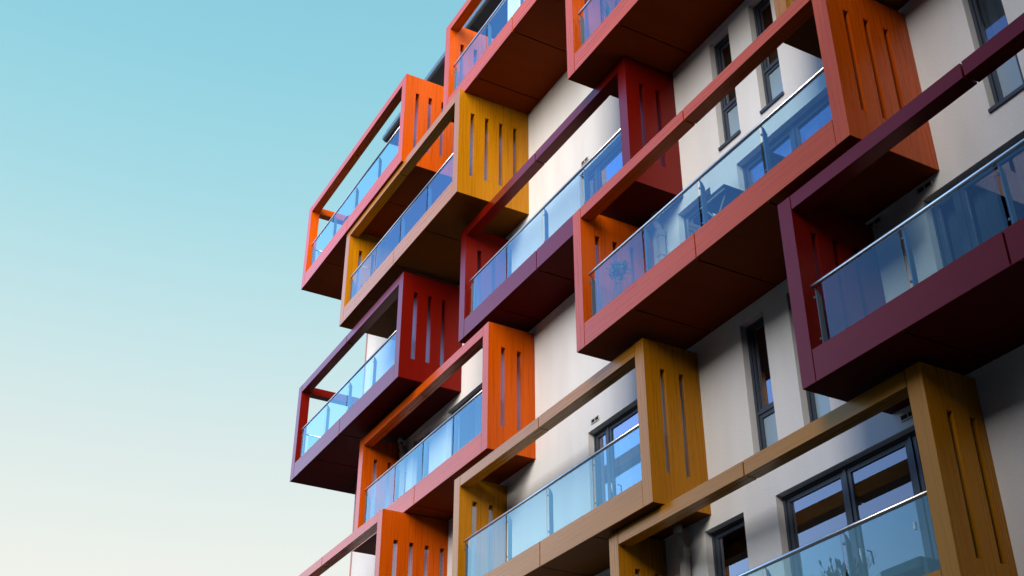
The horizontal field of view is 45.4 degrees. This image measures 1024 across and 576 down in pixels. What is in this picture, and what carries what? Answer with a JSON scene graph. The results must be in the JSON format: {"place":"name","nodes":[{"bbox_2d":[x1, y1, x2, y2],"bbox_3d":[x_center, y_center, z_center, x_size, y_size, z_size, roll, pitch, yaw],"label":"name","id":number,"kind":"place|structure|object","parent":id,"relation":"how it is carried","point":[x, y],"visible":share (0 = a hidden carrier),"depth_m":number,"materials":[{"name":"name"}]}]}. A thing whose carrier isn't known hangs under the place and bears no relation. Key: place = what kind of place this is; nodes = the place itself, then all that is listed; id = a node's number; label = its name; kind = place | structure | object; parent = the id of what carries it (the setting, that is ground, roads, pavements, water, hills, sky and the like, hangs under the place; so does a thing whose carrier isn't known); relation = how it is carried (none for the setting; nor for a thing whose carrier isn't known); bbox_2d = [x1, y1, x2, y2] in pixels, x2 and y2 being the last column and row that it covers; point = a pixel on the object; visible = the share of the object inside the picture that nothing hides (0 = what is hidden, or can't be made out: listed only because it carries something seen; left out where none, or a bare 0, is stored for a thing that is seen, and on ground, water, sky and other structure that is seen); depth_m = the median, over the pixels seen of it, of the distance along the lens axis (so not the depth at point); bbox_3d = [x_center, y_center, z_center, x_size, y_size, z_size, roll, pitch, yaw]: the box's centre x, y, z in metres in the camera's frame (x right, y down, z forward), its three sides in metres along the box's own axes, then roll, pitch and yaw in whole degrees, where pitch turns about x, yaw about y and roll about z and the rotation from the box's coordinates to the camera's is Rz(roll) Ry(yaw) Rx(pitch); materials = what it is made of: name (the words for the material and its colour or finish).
{"place":"outdoors","nodes":[
{"label":"outdoors","id":0,"kind":"place"},
{"bbox_2d":[0,0,481,575],"label":"sky","id":1,"kind":"structure","parent":0,"point":[164,164],"materials":[{"name":"blue"}]},
{"bbox_2d":[290,0,1023,575],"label":"apartment building","id":2,"kind":"structure","parent":0,"point":[804,356],"depth_m":19.99,"materials":[{"name":"multicoloured"}]},
{"bbox_2d":[416,432,429,483],"bbox_3d":[-2.081,4.389,29.858,0.084,1.740,0.960,16,-35,-24],"label":"window","id":3,"kind":"structure","parent":2,"relation":"in","point":[420,458],"depth_m":30.22,"materials":[{"name":"grey"}]},
{"bbox_2d":[451,388,481,455],"bbox_3d":[-0.494,3.233,27.274,0.150,2.460,3.600,16,-35,-24],"label":"balcony door","id":4,"kind":"structure","parent":2,"relation":"in","point":[469,420],"depth_m":28.55,"materials":[{"name":"blue glass"}]},
{"bbox_2d":[588,141,621,198],"bbox_3d":[2.435,-2.032,24.393,0.245,2.445,3.240,16,-35,-24],"label":"balcony door","id":5,"kind":"structure","parent":2,"relation":"in","point":[596,172],"depth_m":25.62,"materials":[{"name":"grey"}]},
{"bbox_2d":[600,0,616,18],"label":"spiky plant","id":6,"kind":"object","parent":2,"relation":"on","point":[607,11],"visible":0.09,"depth_m":23.88,"materials":[{"name":"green plant"}]},
{"bbox_2d":[594,404,637,503],"bbox_3d":[2.396,3.078,21.249,0.317,2.445,3.240,16,-35,-24],"label":"balcony door","id":7,"kind":"structure","parent":2,"relation":"in","point":[626,470],"depth_m":22.32,"materials":[{"name":"grey"}]},
{"bbox_2d":[607,259,630,292],"bbox_3d":[1.895,0.129,21.176,0.445,1.394,0.485,-10,-33,17],"label":"potted tree","id":8,"kind":"object","parent":2,"relation":"on","point":[616,269],"visible":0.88,"depth_m":21.37,"materials":[{"name":"green plant"}]},
{"bbox_2d":[684,193,710,238],"bbox_3d":[3.379,-0.767,21.413,0.084,1.740,0.960,16,-35,-24],"label":"window","id":9,"kind":"structure","parent":2,"relation":"in","point":[692,213],"depth_m":22.00,"materials":[{"name":"grey"}]},
{"bbox_2d":[714,34,740,150],"bbox_3d":[3.911,-3.550,21.931,0.360,2.481,0.594,16,-35,-24],"label":"window","id":10,"kind":"structure","parent":2,"relation":"in","point":[730,118],"depth_m":21.83,"materials":[{"name":"grey"}]},
{"bbox_2d":[711,517,744,575],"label":"window","id":11,"kind":"structure","parent":2,"relation":"in","point":[738,524],"depth_m":18.79,"materials":[{"name":"grey"}]},
{"bbox_2d":[746,316,777,450],"bbox_3d":[3.950,1.567,18.832,0.138,2.445,0.570,16,-35,-24],"label":"window","id":12,"kind":"structure","parent":2,"relation":"in","point":[765,414],"depth_m":19.03,"materials":[{"name":"grey"}]},
{"bbox_2d":[753,0,783,114],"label":"window","id":13,"kind":"structure","parent":2,"relation":"in","point":[771,74],"depth_m":20.97,"materials":[{"name":"grey"}]},
{"bbox_2d":[742,94,828,189],"bbox_3d":[4.910,-1.820,18.999,0.245,2.460,3.600,16,-35,-24],"label":"balcony door","id":14,"kind":"structure","parent":2,"relation":"in","point":[793,131],"depth_m":19.98,"materials":[{"name":"grey"}]},
{"bbox_2d":[806,391,830,422],"bbox_3d":[4.480,1.037,17.964,0.084,2.445,0.570,16,-35,-24],"label":"window","id":15,"kind":"structure","parent":2,"relation":"in","point":[818,405],"depth_m":17.68,"materials":[{"name":"grey"}]},
{"bbox_2d":[812,553,880,575],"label":"plant","id":16,"kind":"object","parent":2,"relation":"on","point":[842,568],"visible":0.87,"depth_m":15.23,"materials":[{"name":"green plant"}]},
{"bbox_2d":[782,430,938,575],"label":"balcony door","id":17,"kind":"structure","parent":2,"relation":"in","point":[890,474],"depth_m":16.34,"materials":[{"name":"grey"}]},
{"bbox_2d":[931,140,1023,266],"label":"balcony door","id":18,"kind":"structure","parent":2,"relation":"in","point":[962,229],"depth_m":16.07,"materials":[{"name":"grey"}]},
{"bbox_2d":[968,0,1023,113],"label":"window","id":19,"kind":"structure","parent":2,"relation":"in","point":[1006,81],"depth_m":16.28,"materials":[{"name":"grey"}]},
{"bbox_2d":[686,219,701,236],"bbox_3d":[3.157,-0.690,19.535,0.513,1.077,0.464,16,-35,-24],"label":"garden chair","id":20,"kind":"object","parent":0,"point":[692,228],"visible":0.11,"depth_m":19.82,"materials":[{"name":"wood"}]},
{"bbox_2d":[698,184,743,216],"bbox_3d":[3.426,-0.990,18.717,0.894,0.746,0.660,16,-35,-24],"label":"garden table","id":21,"kind":"object","parent":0,"point":[719,199],"visible":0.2,"depth_m":18.71,"materials":[{"name":"black"}]},
{"bbox_2d":[761,146,787,173],"bbox_3d":[3.830,-1.488,18.229,0.513,1.077,0.464,16,-35,-24],"label":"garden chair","id":22,"kind":"object","parent":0,"point":[776,159],"visible":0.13,"depth_m":18.21,"materials":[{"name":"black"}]},
{"bbox_2d":[881,556,940,575],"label":"outdoor armchair","id":23,"kind":"object","parent":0,"point":[919,566],"visible":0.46,"depth_m":14.10,"materials":[{"name":"black"}]}
]}

